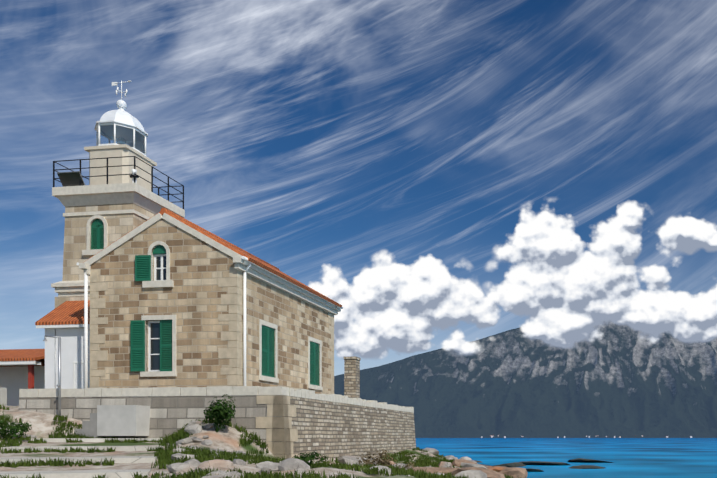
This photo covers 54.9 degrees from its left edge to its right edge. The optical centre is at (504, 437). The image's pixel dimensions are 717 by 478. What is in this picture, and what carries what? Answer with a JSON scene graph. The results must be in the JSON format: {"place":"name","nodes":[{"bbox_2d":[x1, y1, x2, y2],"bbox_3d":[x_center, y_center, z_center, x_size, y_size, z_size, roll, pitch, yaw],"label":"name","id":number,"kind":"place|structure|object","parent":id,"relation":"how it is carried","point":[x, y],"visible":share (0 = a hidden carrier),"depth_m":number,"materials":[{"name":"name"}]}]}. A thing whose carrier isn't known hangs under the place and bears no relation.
{"place":"outdoors","nodes":[
{"label":"outdoors","id":0,"kind":"place"},
{"bbox_2d":[55,203,155,307],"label":"lighthouse tower","id":1,"kind":"structure","parent":0,"point":[75,234],"depth_m":25.47,"materials":[{"name":"beige stone"}]},
{"bbox_2d":[91,219,103,249],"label":"tower shutters","id":2,"kind":"object","parent":1,"relation":"in","point":[97,233],"visible":0.81,"depth_m":25.42,"materials":[{"name":"green wood"}]},
{"bbox_2d":[19,395,281,441],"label":"terrace wall","id":3,"kind":"structure","parent":0,"point":[170,414],"depth_m":19.06,"materials":[{"name":"grey stone"}]},
{"bbox_2d":[19,386,413,458],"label":"terrace coping quoins","id":4,"kind":"object","parent":3,"relation":"on","point":[275,399],"visible":0.85,"depth_m":18.98,"materials":[{"name":"beige stone"}]},
{"bbox_2d":[0,405,459,477],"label":"grass","id":5,"kind":"structure","parent":0,"point":[227,440],"depth_m":16.73,"materials":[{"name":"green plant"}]},
{"bbox_2d":[0,387,6,405],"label":"yard wall","id":6,"kind":"structure","parent":5,"relation":"on","point":[3,396],"depth_m":24.32,"materials":[{"name":"paint"}]},
{"bbox_2d":[0,419,31,439],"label":"shrub","id":7,"kind":"object","parent":5,"relation":"on","point":[16,428],"visible":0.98,"depth_m":16.75,"materials":[{"name":"green plant"}]},
{"bbox_2d":[0,360,44,405],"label":"building","id":8,"kind":"structure","parent":5,"relation":"on","point":[14,380],"depth_m":28.02,"materials":[{"name":"white paint"}]},
{"bbox_2d":[0,349,44,366],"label":"roof tiles","id":9,"kind":"object","parent":8,"relation":"on","point":[38,355],"visible":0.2,"depth_m":27.22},
{"bbox_2d":[43,335,60,415],"bbox_3d":[-13.076,-1.702,19.237,0.501,2.512,0.134,0,0,8],"label":"shower pole","id":10,"kind":"object","parent":5,"relation":"on","point":[59,375],"visible":0.9,"depth_m":19.21,"materials":[{"name":"grey metal"}]},
{"bbox_2d":[0,438,165,477],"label":"stone steps","id":11,"kind":"structure","parent":5,"relation":"on","point":[93,473],"depth_m":13.24,"materials":[{"name":"grey stone"}]},
{"bbox_2d":[75,405,149,437],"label":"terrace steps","id":12,"kind":"structure","parent":5,"relation":"on","point":[118,420],"depth_m":18.68,"materials":[{"name":"grey concrete"}]},
{"bbox_2d":[203,394,235,432],"bbox_3d":[-7.596,-0.636,17.798,1.120,1.088,0.788,0,0,45],"label":"green bush","id":13,"kind":"object","parent":5,"relation":"on","point":[218,412],"visible":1,"depth_m":17.60,"materials":[{"name":"green plant"}]},
{"bbox_2d":[0,419,486,477],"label":"limestone rocks","id":14,"kind":"object","parent":5,"relation":"on","point":[297,465],"visible":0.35,"depth_m":13.17,"materials":[{"name":"grey stone"}]},
{"bbox_2d":[0,404,521,477],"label":"grass tufts","id":15,"kind":"object","parent":5,"relation":"on","point":[166,453],"visible":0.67,"depth_m":14.55,"materials":[{"name":"green plant"}]},
{"bbox_2d":[292,451,327,465],"bbox_3d":[-4.195,0.482,13.972,0.878,0.457,0.675,0,0,31],"label":"green bush","id":16,"kind":"object","parent":5,"relation":"on","point":[304,458],"visible":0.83,"depth_m":13.97,"materials":[{"name":"green plant"}]},
{"bbox_2d":[282,395,415,462],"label":"terrace wall","id":17,"kind":"structure","parent":5,"relation":"on","point":[328,429],"depth_m":23.33,"materials":[{"name":"grey stone"}]},
{"bbox_2d":[357,449,396,465],"bbox_3d":[-2.973,0.542,15.627,0.930,0.648,1.013,0,0,2],"label":"dry shrub","id":18,"kind":"object","parent":5,"relation":"on","point":[379,461],"visible":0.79,"depth_m":15.52,"materials":[{"name":"brown plant"}]},
{"bbox_2d":[394,462,414,470],"bbox_3d":[-2.911,0.930,18.021,0.902,0.543,0.810,0,0,-43],"label":"dry shrub","id":19,"kind":"object","parent":5,"relation":"on","point":[408,466],"visible":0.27,"depth_m":18.01,"materials":[{"name":"brown plant"}]},
{"bbox_2d":[407,459,527,477],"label":"shore rocks","id":20,"kind":"object","parent":5,"relation":"on","point":[514,472],"visible":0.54,"depth_m":20.94,"materials":[{"name":"beige stone"}]},
{"bbox_2d":[474,458,613,471],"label":"sea rocks","id":21,"kind":"object","parent":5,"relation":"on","point":[520,464],"visible":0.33,"depth_m":86.75,"materials":[{"name":"black stone"}]},
{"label":"terrace floor","id":22,"kind":"structure","parent":5,"relation":"on","visible":0},
{"bbox_2d":[36,324,89,388],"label":"annex wall","id":23,"kind":"structure","parent":22,"relation":"on","point":[72,355],"depth_m":24.03,"materials":[{"name":"white paint"}]},
{"bbox_2d":[35,300,89,324],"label":"annex roof tiles","id":24,"kind":"object","parent":23,"relation":"on","point":[68,312],"visible":0.36,"depth_m":24.24,"materials":[{"name":"orange tile"}]},
{"bbox_2d":[90,218,333,393],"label":"house wall","id":25,"kind":"structure","parent":22,"relation":"on","point":[191,299],"depth_m":22.73,"materials":[{"name":"beige stone"}]},
{"bbox_2d":[51,183,184,296],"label":"tower stone trim","id":26,"kind":"structure","parent":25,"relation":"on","point":[118,193],"depth_m":25.31,"materials":[{"name":"grey stone"}]},
{"bbox_2d":[53,156,183,208],"bbox_3d":[-15.310,-10.039,26.620,3.420,1.025,3.000,0,0,8],"label":"gallery railing","id":27,"kind":"object","parent":26,"relation":"on","point":[107,175],"visible":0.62,"depth_m":25.37,"materials":[{"name":"black metal"}]},
{"bbox_2d":[57,171,84,186],"bbox_3d":[-16.453,-9.794,25.299,0.940,0.493,0.364,0,0,8],"label":"solar panel","id":28,"kind":"object","parent":27,"relation":"attached to","point":[70,178],"visible":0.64,"depth_m":25.24,"materials":[{"name":"black glass"}]},
{"bbox_2d":[130,169,138,182],"bbox_3d":[-13.876,-9.786,24.955,0.304,0.500,0.330,0,0,8],"label":"outdoor lamp","id":29,"kind":"object","parent":27,"relation":"attached to","point":[132,176],"visible":0.88,"depth_m":24.91,"materials":[{"name":"white glass"}]},
{"bbox_2d":[84,144,156,190],"bbox_3d":[-15.310,-10.417,26.619,1.800,1.758,1.800,0,0,8],"label":"lantern pedestal","id":30,"kind":"object","parent":26,"relation":"on","point":[119,150],"visible":0.64,"depth_m":25.81,"materials":[{"name":"beige stone"}]},
{"bbox_2d":[94,80,147,155],"bbox_3d":[-15.310,-12.786,26.620,1.785,2.980,1.785,0,0,8],"label":"lantern room","id":31,"kind":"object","parent":30,"relation":"on","point":[120,117],"depth_m":26.29,"materials":[{"name":"white metal"}]},
{"bbox_2d":[100,125,144,152],"bbox_3d":[-15.310,-11.761,26.620,1.576,0.730,1.576,0,0,8],"label":"lantern glass","id":32,"kind":"object","parent":31,"relation":"in","point":[140,147],"visible":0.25,"depth_m":27.10,"materials":[{"name":"clear glass"}]},
{"bbox_2d":[117,137,125,143],"bbox_3d":[-15.310,-11.636,26.620,0.320,0.680,0.320,0,0,8],"label":"lantern lamp","id":33,"kind":"object","parent":30,"relation":"on","point":[123,141],"depth_m":26.49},
{"bbox_2d":[77,256,342,388],"bbox_3d":[-11.021,-3.297,26.642,6.140,5.402,8.630,0,0,8],"label":"gutter and downspouts","id":34,"kind":"object","parent":25,"relation":"attached to","point":[86,327],"visible":0.58,"depth_m":22.81,"materials":[{"name":"white metal"}]},
{"bbox_2d":[79,213,340,393],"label":"stone trim","id":35,"kind":"structure","parent":25,"relation":"attached to","point":[233,349],"depth_m":22.67,"materials":[{"name":"beige stone"}]},
{"bbox_2d":[84,208,341,306],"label":"house roof tiles","id":36,"kind":"object","parent":25,"relation":"on","point":[256,260],"visible":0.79,"depth_m":24.27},
{"bbox_2d":[130,245,318,385],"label":"window shutters","id":37,"kind":"object","parent":25,"relation":"attached to","point":[160,345],"visible":0.79,"depth_m":22.69,"materials":[{"name":"green wood"}]},
{"bbox_2d":[344,356,360,397],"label":"stone terrace pillar","id":38,"kind":"structure","parent":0,"point":[351,377],"depth_m":30.66,"materials":[{"name":"beige stone"}]},
{"bbox_2d":[0,0,716,375],"label":"sky","id":39,"kind":"structure","parent":0,"point":[305,136],"materials":[{"name":"blue"}]},
{"bbox_2d":[308,201,716,358],"bbox_3d":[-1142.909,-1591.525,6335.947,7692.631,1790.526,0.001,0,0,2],"label":"cloud","id":40,"kind":"structure","parent":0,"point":[559,287],"depth_m":6291.74,"materials":[{"name":"white"}]},
{"bbox_2d":[334,322,716,437],"bbox_3d":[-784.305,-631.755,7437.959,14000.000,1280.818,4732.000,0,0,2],"label":"mountain range","id":41,"kind":"structure","parent":0,"point":[617,381],"depth_m":6183.65,"materials":[{"name":"grey stone"}]},
{"bbox_2d":[481,435,691,437],"bbox_3d":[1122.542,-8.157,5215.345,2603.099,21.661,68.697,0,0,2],"label":"distant buildings","id":42,"kind":"structure","parent":41,"relation":"on","point":[586,436],"depth_m":5204.70,"materials":[{"name":"white paint"}]},
{"bbox_2d":[415,438,716,477],"bbox_3d":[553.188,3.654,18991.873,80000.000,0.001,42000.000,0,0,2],"label":"sea water","id":43,"kind":"structure","parent":0,"point":[663,457],"depth_m":143.01,"materials":[{"name":"blue liquid"}]}
]}

